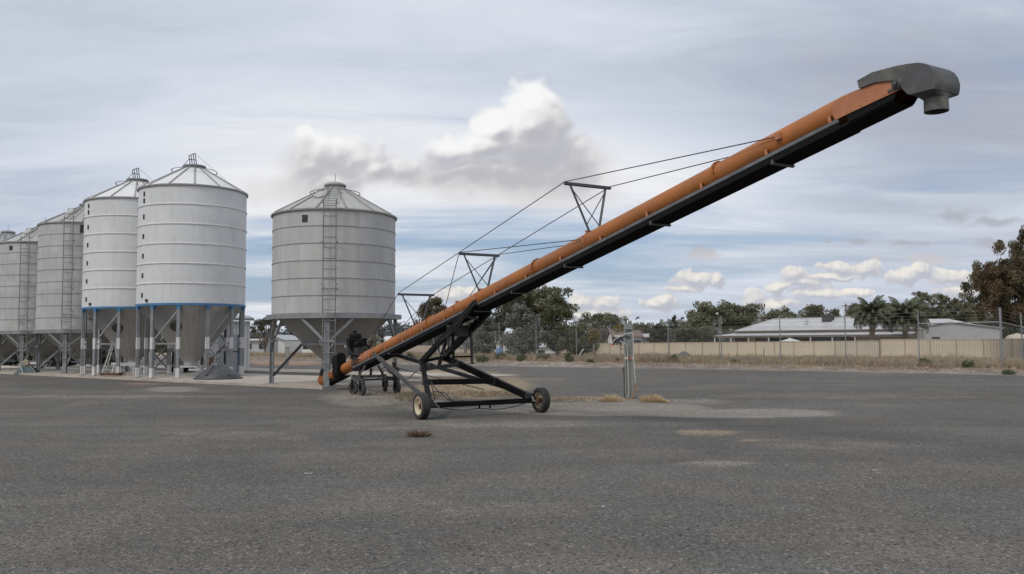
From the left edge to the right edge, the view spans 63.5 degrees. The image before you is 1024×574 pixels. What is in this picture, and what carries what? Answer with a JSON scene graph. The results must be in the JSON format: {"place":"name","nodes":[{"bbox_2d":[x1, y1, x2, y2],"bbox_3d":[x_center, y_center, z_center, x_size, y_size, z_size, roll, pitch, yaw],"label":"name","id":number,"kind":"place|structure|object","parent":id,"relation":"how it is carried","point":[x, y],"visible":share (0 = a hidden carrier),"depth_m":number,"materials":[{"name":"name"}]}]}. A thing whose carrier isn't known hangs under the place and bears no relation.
{"place":"outdoors","nodes":[
{"label":"outdoors","id":0,"kind":"place"},
{"bbox_2d":[204,357,213,365],"bbox_3d":[-13.144,3.384,35.861,0.400,0.691,0.136,1,-4,-21],"label":"rusty paddle","id":1,"kind":"object","parent":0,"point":[211,360],"visible":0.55,"depth_m":35.85,"materials":[{"name":"metal"}]},
{"bbox_2d":[300,341,312,352],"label":"building","id":2,"kind":"structure","parent":0,"point":[305,349],"depth_m":149.82,"materials":[{"name":"white metal"}]},
{"bbox_2d":[332,376,600,402],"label":"sparse grass","id":3,"kind":"structure","parent":0,"point":[483,394],"depth_m":24.27,"materials":[{"name":"plant"}]},
{"bbox_2d":[0,345,1023,573],"bbox_3d":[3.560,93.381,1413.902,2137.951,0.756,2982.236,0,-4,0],"label":"gravel ground","id":4,"kind":"structure","parent":0,"point":[972,410],"depth_m":10.47,"materials":[{"name":"grey gravel"}]},
{"bbox_2d":[1,352,34,365],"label":"hedge bush","id":5,"kind":"object","parent":4,"relation":"on","point":[30,357],"visible":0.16,"depth_m":59.65,"materials":[{"name":"green plant"}]},
{"bbox_2d":[14,359,39,373],"bbox_3d":[-24.727,4.091,42.266,1.234,0.776,0.711,0,-4,0],"label":"teal hopper","id":6,"kind":"object","parent":4,"relation":"on","point":[26,367],"visible":0.94,"depth_m":42.11,"materials":[{"name":"paint"}]},
{"bbox_2d":[45,351,77,365],"bbox_3d":[-31.707,4.617,57.876,3.371,2.440,3.826,0,-4,0],"label":"hedge bush","id":7,"kind":"object","parent":4,"relation":"on","point":[54,362],"visible":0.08,"depth_m":57.40,"materials":[{"name":"green plant"}]},
{"bbox_2d":[89,345,120,365],"bbox_3d":[-27.945,4.701,56.809,2.663,2.083,2.598,0,-4,0],"label":"hedge bush","id":8,"kind":"object","parent":4,"relation":"on","point":[105,354],"visible":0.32,"depth_m":56.20,"materials":[{"name":"green plant"}]},
{"bbox_2d":[149,333,263,352],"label":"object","id":9,"kind":"object","parent":4,"relation":"on","point":[162,340],"visible":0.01,"depth_m":174.70,"materials":[{"name":"green plant"}]},
{"bbox_2d":[0,365,421,388],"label":"silo slab","id":10,"kind":"structure","parent":4,"relation":"on","point":[297,381],"depth_m":34.15,"materials":[{"name":"concrete"}]},
{"bbox_2d":[0,225,46,368],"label":"grey grain silo","id":11,"kind":"object","parent":10,"relation":"on","point":[8,349],"visible":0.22,"depth_m":48.53,"materials":[{"name":"metal"}]},
{"bbox_2d":[0,217,79,370],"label":"grey grain silo","id":12,"kind":"object","parent":10,"relation":"on","point":[18,267],"visible":0.41,"depth_m":44.01,"materials":[{"name":"metal"}]},
{"bbox_2d":[33,197,130,373],"bbox_3d":[-22.253,-0.161,43.105,4.549,9.145,4.558,-2,-4,18],"label":"grey grain silo","id":13,"kind":"object","parent":10,"relation":"on","point":[58,320],"visible":0.54,"depth_m":41.07,"materials":[{"name":"metal"}]},
{"bbox_2d":[80,225,83,232],"bbox_3d":[-21.444,-2.904,41.243,0.190,0.400,0.050,1,-4,-22],"label":"inspection window","id":14,"kind":"structure","parent":13,"relation":"in","point":[81,226],"depth_m":41.22,"materials":[{"name":"glass"}]},
{"bbox_2d":[102,341,121,372],"bbox_3d":[-19.005,3.369,39.303,0.810,1.583,0.543,0,-4,-9],"label":"step ladder","id":15,"kind":"object","parent":10,"relation":"on","point":[106,360],"visible":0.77,"depth_m":39.20,"materials":[{"name":"silver metal"}]},
{"bbox_2d":[100,371,125,375],"bbox_3d":[-17.820,3.875,37.043,1.110,0.182,0.420,0,-4,0],"label":"rusty tray","id":16,"kind":"object","parent":10,"relation":"on","point":[107,374],"visible":1,"depth_m":36.83,"materials":[{"name":"metal"}]},
{"bbox_2d":[111,363,134,374],"bbox_3d":[-18.211,3.841,38.840,1.200,0.571,0.448,0,-4,0],"label":"white trestle","id":17,"kind":"object","parent":10,"relation":"on","point":[114,364],"visible":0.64,"depth_m":38.78,"materials":[{"name":"paint"}]},
{"bbox_2d":[80,168,184,375],"bbox_3d":[-18.305,-0.825,40.195,4.730,10.047,4.730,0,-4,0],"label":"white grain silo","id":18,"kind":"object","parent":10,"relation":"on","point":[109,271],"visible":0.6,"depth_m":38.14,"materials":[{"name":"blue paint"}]},
{"bbox_2d":[171,352,194,371],"bbox_3d":[-16.251,3.261,40.881,1.055,1.857,1.055,2,-4,-28],"label":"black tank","id":19,"kind":"object","parent":10,"relation":"on","point":[185,369],"visible":0.18,"depth_m":40.45,"materials":[{"name":"plastic"}]},
{"bbox_2d":[133,153,247,377],"bbox_3d":[-14.357,-1.046,37.151,4.730,10.047,4.730,0,-4,0],"label":"white grain silo","id":20,"kind":"object","parent":10,"relation":"on","point":[190,305],"visible":0.98,"depth_m":35.40,"materials":[{"name":"paint"}]},
{"bbox_2d":[193,365,242,379],"bbox_3d":[-12.066,3.485,33.958,1.940,0.564,1.940,0,-4,0],"label":"plastic hopper cover","id":21,"kind":"object","parent":10,"relation":"on","point":[218,372],"visible":1,"depth_m":33.43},
{"bbox_2d":[265,174,401,385],"bbox_3d":[-6.492,-0.345,30.238,4.546,7.660,4.546,-1,-4,17],"label":"grey grain silo","id":22,"kind":"object","parent":10,"relation":"on","point":[333,266],"visible":0.88,"depth_m":28.45,"materials":[{"name":"metal"}]},
{"bbox_2d":[302,215,307,221],"bbox_3d":[-7.074,-2.345,28.239,0.190,0.240,0.050,-1,-4,15],"label":"inspection window","id":23,"kind":"structure","parent":22,"relation":"in","point":[304,217],"depth_m":28.22,"materials":[{"name":"glass"}]},
{"bbox_2d":[195,315,253,371],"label":"tin shed","id":24,"kind":"structure","parent":4,"relation":"on","point":[215,348],"depth_m":45.06,"materials":[{"name":"metal"}]},
{"bbox_2d":[220,335,237,370],"bbox_3d":[-15.381,3.604,44.892,0.900,2.000,0.050,1,-4,-23],"label":"door","id":25,"kind":"structure","parent":24,"relation":"in","point":[235,337],"depth_m":44.95,"materials":[{"name":"grey metal"}]},
{"bbox_2d":[250,339,279,352],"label":"shed","id":26,"kind":"structure","parent":4,"relation":"on","point":[255,345],"depth_m":139.94,"materials":[{"name":"white metal"}]},
{"bbox_2d":[250,317,283,353],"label":"gum tree","id":27,"kind":"object","parent":4,"relation":"on","point":[261,325],"visible":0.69,"depth_m":117.43,"materials":[{"name":"green plant"}]},
{"bbox_2d":[18,362,520,377],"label":"slab","id":28,"kind":"structure","parent":4,"relation":"on","point":[444,375],"depth_m":41.09,"materials":[{"name":"concrete"}]},
{"bbox_2d":[261,335,301,352],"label":"gable workshop","id":29,"kind":"structure","parent":4,"relation":"on","point":[292,342],"depth_m":153.41,"materials":[{"name":"white metal"}]},
{"bbox_2d":[285,347,288,367],"bbox_3d":[-13.545,4.242,49.830,0.260,1.265,0.210,0,-4,0],"label":"concrete post","id":30,"kind":"object","parent":4,"relation":"on","point":[286,357],"visible":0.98,"depth_m":49.76,"materials":[{"name":"grey concrete"}]},
{"bbox_2d":[251,321,456,345],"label":"forest","id":31,"kind":"object","parent":4,"relation":"on","point":[385,330],"visible":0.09,"depth_m":404.45,"materials":[{"name":"green plant"}]},
{"bbox_2d":[365,334,380,347],"bbox_3d":[-10.579,4.526,61.807,1.824,2.576,1.661,-4,-5,41],"label":"flowering bush","id":32,"kind":"object","parent":4,"relation":"on","point":[375,340],"visible":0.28,"depth_m":61.53,"materials":[{"name":"green plant"}]},
{"bbox_2d":[375,329,385,342],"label":"gum tree","id":33,"kind":"object","parent":4,"relation":"on","point":[381,335],"visible":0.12,"depth_m":117.54,"materials":[{"name":"green plant"}]},
{"bbox_2d":[404,352,416,360],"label":"verge shrub","id":34,"kind":"object","parent":4,"relation":"on","point":[410,355],"visible":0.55,"depth_m":59.77,"materials":[{"name":"green plant"}]},
{"bbox_2d":[402,428,439,436],"bbox_3d":[-1.687,2.589,14.796,0.778,0.168,0.671,0,-4,0],"label":"dry weed","id":35,"kind":"object","parent":4,"relation":"on","point":[416,433],"visible":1,"depth_m":14.75,"materials":[{"name":"brown plant"}]},
{"bbox_2d":[414,296,451,353],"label":"gum tree","id":36,"kind":"object","parent":4,"relation":"on","point":[436,302],"visible":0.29,"depth_m":104.33,"materials":[{"name":"green plant"}]},
{"bbox_2d":[385,389,514,400],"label":"green weeds","id":37,"kind":"object","parent":4,"relation":"on","point":[451,393],"visible":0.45,"depth_m":24.60,"materials":[{"name":"green plant"}]},
{"bbox_2d":[455,317,476,353],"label":"gum tree","id":38,"kind":"object","parent":4,"relation":"on","point":[468,322],"visible":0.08,"depth_m":111.53,"materials":[{"name":"green plant"}]},
{"bbox_2d":[474,353,488,361],"bbox_3d":[-1.968,4.745,55.329,1.032,0.750,1.046,-2,-4,30],"label":"verge shrub","id":39,"kind":"object","parent":4,"relation":"on","point":[482,358],"visible":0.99,"depth_m":55.15,"materials":[{"name":"green plant"}]},
{"bbox_2d":[466,316,501,354],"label":"wattle tree","id":40,"kind":"object","parent":4,"relation":"on","point":[488,324],"visible":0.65,"depth_m":91.02,"materials":[{"name":"green plant"}]},
{"bbox_2d":[482,301,517,353],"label":"gum tree","id":41,"kind":"object","parent":4,"relation":"on","point":[501,318],"visible":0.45,"depth_m":105.62,"materials":[{"name":"green plant"}]},
{"bbox_2d":[494,351,508,358],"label":"verge shrub","id":42,"kind":"object","parent":4,"relation":"on","point":[496,355],"visible":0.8,"depth_m":59.34,"materials":[{"name":"green plant"}]},
{"bbox_2d":[516,353,526,361],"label":"verge shrub","id":43,"kind":"object","parent":4,"relation":"on","point":[522,357],"visible":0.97,"depth_m":54.15,"materials":[{"name":"green plant"}]},
{"bbox_2d":[500,304,543,355],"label":"wattle tree","id":44,"kind":"object","parent":4,"relation":"on","point":[523,313],"visible":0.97,"depth_m":89.28,"materials":[{"name":"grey plant"}]},
{"bbox_2d":[499,284,579,354],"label":"gum tree","id":45,"kind":"object","parent":4,"relation":"on","point":[535,300],"visible":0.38,"depth_m":110.21,"materials":[{"name":"green plant"}]},
{"bbox_2d":[537,353,550,359],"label":"verge shrub","id":46,"kind":"object","parent":4,"relation":"on","point":[541,356],"visible":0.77,"depth_m":57.06,"materials":[{"name":"green plant"}]},
{"bbox_2d":[537,343,553,353],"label":"outbuilding","id":47,"kind":"structure","parent":4,"relation":"on","point":[544,350],"depth_m":129.87,"materials":[{"name":"white metal"}]},
{"bbox_2d":[538,294,575,355],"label":"gum tree","id":48,"kind":"object","parent":4,"relation":"on","point":[561,306],"visible":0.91,"depth_m":91.29,"materials":[{"name":"green plant"}]},
{"bbox_2d":[564,351,573,361],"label":"verge shrub","id":49,"kind":"object","parent":4,"relation":"on","point":[568,356],"visible":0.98,"depth_m":54.26,"materials":[{"name":"green plant"}]},
{"bbox_2d":[564,325,589,355],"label":"bush","id":50,"kind":"object","parent":4,"relation":"on","point":[582,335],"visible":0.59,"depth_m":97.18,"materials":[{"name":"green plant"}]},
{"bbox_2d":[578,338,600,353],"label":"bush","id":51,"kind":"object","parent":4,"relation":"on","point":[590,346],"visible":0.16,"depth_m":107.23,"materials":[{"name":"green plant"}]},
{"bbox_2d":[587,329,599,354],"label":"bush","id":52,"kind":"object","parent":4,"relation":"on","point":[591,337],"visible":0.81,"depth_m":103.50,"materials":[{"name":"green plant"}]},
{"bbox_2d":[571,311,628,342],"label":"gum tree","id":53,"kind":"object","parent":4,"relation":"on","point":[611,319],"visible":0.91,"depth_m":130.70,"materials":[{"name":"green plant"}]},
{"bbox_2d":[596,394,621,401],"bbox_3d":[2.668,3.011,22.527,0.786,0.195,0.658,0,-4,0],"label":"grass tuft","id":54,"kind":"object","parent":4,"relation":"on","point":[613,398],"visible":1,"depth_m":22.43,"materials":[{"name":"plant"}]},
{"bbox_2d":[613,323,622,332],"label":"bush","id":55,"kind":"object","parent":4,"relation":"on","point":[618,325],"visible":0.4,"depth_m":124.62,"materials":[{"name":"green plant"}]},
{"bbox_2d":[611,323,636,398],"bbox_3d":[3.138,2.089,23.300,0.713,2.131,0.199,-1,-4,6],"label":"power post","id":56,"kind":"object","parent":4,"relation":"on","point":[627,340],"visible":1,"depth_m":23.26,"materials":[{"name":"grey metal"}]},
{"bbox_2d":[606,330,643,342],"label":"cottage","id":57,"kind":"structure","parent":4,"relation":"on","point":[636,335],"depth_m":123.31,"materials":[{"name":"white tile"}]},
{"bbox_2d":[250,357,1023,371],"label":"verge rubble","id":58,"kind":"object","parent":4,"relation":"on","point":[797,367],"visible":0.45,"depth_m":45.22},
{"bbox_2d":[318,63,959,418],"bbox_3d":[-0.755,0.501,19.121,3.276,4.884,22.930,2,-4,-30],"label":"grain auger","id":59,"kind":"object","parent":4,"relation":"on","point":[880,95],"visible":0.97,"depth_m":14.46,"materials":[{"name":"orange paint"}]},
{"bbox_2d":[635,324,649,333],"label":"gum tree","id":60,"kind":"object","parent":4,"relation":"on","point":[643,328],"visible":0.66,"depth_m":144.51,"materials":[{"name":"green plant"}]},
{"bbox_2d":[638,393,666,401],"bbox_3d":[3.780,2.965,22.295,0.801,0.254,0.756,0,-4,0],"label":"grass tuft","id":61,"kind":"object","parent":4,"relation":"on","point":[653,398],"visible":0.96,"depth_m":22.18,"materials":[{"name":"plant"}]},
{"bbox_2d":[646,323,671,342],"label":"bush","id":62,"kind":"object","parent":4,"relation":"on","point":[659,328],"visible":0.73,"depth_m":121.19,"materials":[{"name":"green plant"}]},
{"bbox_2d":[667,354,677,361],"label":"verge shrub","id":63,"kind":"object","parent":4,"relation":"on","point":[674,356],"visible":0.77,"depth_m":49.63,"materials":[{"name":"green plant"}]},
{"bbox_2d":[669,315,678,338],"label":"pine tree","id":64,"kind":"object","parent":4,"relation":"on","point":[673,320],"visible":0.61,"depth_m":125.63,"materials":[{"name":"green plant"}]},
{"bbox_2d":[677,351,689,356],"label":"gravel heap","id":65,"kind":"object","parent":4,"relation":"on","point":[681,353],"visible":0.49,"depth_m":83.39,"materials":[{"name":"grey gravel"}]},
{"bbox_2d":[671,325,703,341],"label":"bush","id":66,"kind":"object","parent":4,"relation":"on","point":[683,335],"visible":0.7,"depth_m":114.88,"materials":[{"name":"green plant"}]},
{"bbox_2d":[377,307,1023,365],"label":"security fence","id":67,"kind":"object","parent":4,"relation":"on","point":[1001,339],"visible":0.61,"depth_m":44.80,"materials":[{"name":"metal"}]},
{"bbox_2d":[679,299,736,328],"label":"gum tree","id":68,"kind":"object","parent":4,"relation":"on","point":[707,311],"visible":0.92,"depth_m":138.45,"materials":[{"name":"green plant"}]},
{"bbox_2d":[697,324,718,341],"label":"bush","id":69,"kind":"object","parent":4,"relation":"on","point":[708,334],"visible":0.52,"depth_m":116.95,"materials":[{"name":"green plant"}]},
{"bbox_2d":[716,313,719,353],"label":"street lamp","id":70,"kind":"object","parent":4,"relation":"on","point":[719,334],"visible":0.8,"depth_m":91.80,"materials":[{"name":"metal"}]},
{"bbox_2d":[584,340,879,356],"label":"panel fence","id":71,"kind":"object","parent":4,"relation":"on","point":[824,348],"visible":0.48,"depth_m":97.79,"materials":[{"name":"beige metal"}]},
{"bbox_2d":[449,310,1023,348],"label":"treeline","id":72,"kind":"object","parent":4,"relation":"on","point":[665,324],"visible":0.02,"depth_m":204.69,"materials":[{"name":"green plant"}]},
{"bbox_2d":[715,302,765,331],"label":"gum tree","id":73,"kind":"object","parent":4,"relation":"on","point":[749,313],"visible":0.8,"depth_m":139.99,"materials":[{"name":"green plant"}]},
{"bbox_2d":[760,305,803,321],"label":"gum tree","id":74,"kind":"object","parent":4,"relation":"on","point":[785,313],"visible":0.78,"depth_m":148.61,"materials":[{"name":"green plant"}]},
{"bbox_2d":[798,303,828,317],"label":"gum tree","id":75,"kind":"object","parent":4,"relation":"on","point":[812,310],"visible":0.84,"depth_m":153.90,"materials":[{"name":"green plant"}]},
{"bbox_2d":[712,315,922,346],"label":"house","id":76,"kind":"structure","parent":4,"relation":"on","point":[828,320],"depth_m":104.59,"materials":[{"name":"grey metal"}]},
{"bbox_2d":[770,337,779,341],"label":"window","id":77,"kind":"structure","parent":76,"relation":"in","point":[774,338],"depth_m":106.97,"materials":[{"name":"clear glass"}]},
{"bbox_2d":[812,337,830,340],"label":"window","id":78,"kind":"structure","parent":76,"relation":"in","point":[813,338],"depth_m":102.75,"materials":[{"name":"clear glass"}]},
{"bbox_2d":[833,337,842,340],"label":"window","id":79,"kind":"structure","parent":76,"relation":"in","point":[834,339],"depth_m":101.43,"materials":[{"name":"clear glass"}]},
{"bbox_2d":[814,304,846,316],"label":"utility pole","id":80,"kind":"object","parent":4,"relation":"on","point":[840,308],"visible":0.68,"depth_m":117.97,"materials":[{"name":"metal"}]},
{"bbox_2d":[830,308,839,316],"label":"gum tree","id":81,"kind":"object","parent":4,"relation":"on","point":[835,313],"visible":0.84,"depth_m":157.69,"materials":[{"name":"green plant"}]},
{"bbox_2d":[843,302,857,316],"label":"gum tree","id":82,"kind":"object","parent":4,"relation":"on","point":[849,311],"visible":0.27,"depth_m":149.54,"materials":[{"name":"green plant"}]},
{"bbox_2d":[850,295,896,357],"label":"palm tree","id":83,"kind":"object","parent":4,"relation":"on","point":[864,312],"visible":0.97,"depth_m":89.71,"materials":[{"name":"green plant"}]},
{"bbox_2d":[884,296,930,338],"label":"palm tree","id":84,"kind":"object","parent":4,"relation":"on","point":[911,308],"visible":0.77,"depth_m":89.93,"materials":[{"name":"green plant"}]},
{"bbox_2d":[906,291,936,318],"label":"gum tree","id":85,"kind":"object","parent":4,"relation":"on","point":[925,296],"visible":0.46,"depth_m":137.06,"materials":[{"name":"green plant"}]},
{"bbox_2d":[917,357,932,365],"bbox_3d":[20.087,3.698,40.173,0.684,0.578,0.666,-3,-5,37],"label":"verge shrub","id":86,"kind":"object","parent":4,"relation":"on","point":[924,360],"visible":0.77,"depth_m":40.10,"materials":[{"name":"green plant"}]},
{"bbox_2d":[926,292,967,319],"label":"gum tree","id":87,"kind":"object","parent":4,"relation":"on","point":[941,310],"visible":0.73,"depth_m":138.97,"materials":[{"name":"green plant"}]},
{"bbox_2d":[929,319,970,324],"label":"long roof shed","id":88,"kind":"structure","parent":4,"relation":"on","point":[939,320],"depth_m":111.98,"materials":[{"name":"grey metal"}]},
{"bbox_2d":[880,339,1023,357],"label":"panel fence","id":89,"kind":"object","parent":4,"relation":"on","point":[891,346],"visible":0.66,"depth_m":80.65,"materials":[{"name":"beige metal"}]},
{"bbox_2d":[922,321,999,338],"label":"gable shed","id":90,"kind":"structure","parent":4,"relation":"on","point":[934,330],"depth_m":95.65,"materials":[{"name":"grey metal"}]},
{"bbox_2d":[961,359,975,367],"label":"verge shrub","id":91,"kind":"object","parent":4,"relation":"on","point":[967,363],"visible":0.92,"depth_m":38.48,"materials":[{"name":"green plant"}]},
{"bbox_2d":[952,292,991,321],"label":"gum tree","id":92,"kind":"object","parent":4,"relation":"on","point":[969,305],"visible":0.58,"depth_m":140.94,"materials":[{"name":"green plant"}]},
{"bbox_2d":[970,318,982,324],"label":"bush","id":93,"kind":"object","parent":4,"relation":"on","point":[973,320],"visible":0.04,"depth_m":111.66,"materials":[{"name":"green plant"}]},
{"bbox_2d":[960,225,1023,357],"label":"gum tree","id":94,"kind":"object","parent":4,"relation":"on","point":[1000,285],"visible":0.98,"depth_m":71.47,"materials":[{"name":"plant"}]},
{"bbox_2d":[983,314,1023,337],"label":"bush","id":95,"kind":"object","parent":4,"relation":"on","point":[1005,333],"visible":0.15,"depth_m":99.18,"materials":[{"name":"green plant"}]},
{"bbox_2d":[1000,369,1016,374],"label":"verge shrub","id":96,"kind":"object","parent":4,"relation":"on","point":[1009,372],"visible":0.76,"depth_m":35.41,"materials":[{"name":"green plant"}]},
{"bbox_2d":[1005,333,1023,338],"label":"water tank","id":97,"kind":"object","parent":4,"relation":"on","point":[1016,335],"visible":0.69,"depth_m":96.17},
{"bbox_2d":[0,0,1023,339],"label":"sky","id":98,"kind":"structure","parent":0,"point":[451,118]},
{"bbox_2d":[250,356,1023,373],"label":"verge litter grass","id":99,"kind":"structure","parent":0,"point":[772,366],"depth_m":44.50,"materials":[{"name":"plant"}]},
{"bbox_2d":[250,350,1023,368],"bbox_3d":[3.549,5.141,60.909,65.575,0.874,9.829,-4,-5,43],"label":"dry grass","id":100,"kind":"structure","parent":0,"point":[1019,364],"depth_m":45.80,"materials":[{"name":"plant"}]},
{"bbox_2d":[564,317,710,353],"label":"service pole","id":101,"kind":"object","parent":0,"point":[617,323],"visible":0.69,"depth_m":106.69,"materials":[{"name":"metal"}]},
{"bbox_2d":[642,334,648,342],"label":"shed","id":102,"kind":"structure","parent":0,"point":[644,339],"depth_m":125.99,"materials":[{"name":"grey metal"}]},
{"bbox_2d":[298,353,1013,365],"bbox_3d":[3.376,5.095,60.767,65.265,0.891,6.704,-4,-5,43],"label":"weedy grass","id":103,"kind":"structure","parent":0,"point":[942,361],"depth_m":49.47,"materials":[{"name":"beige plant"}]}
]}

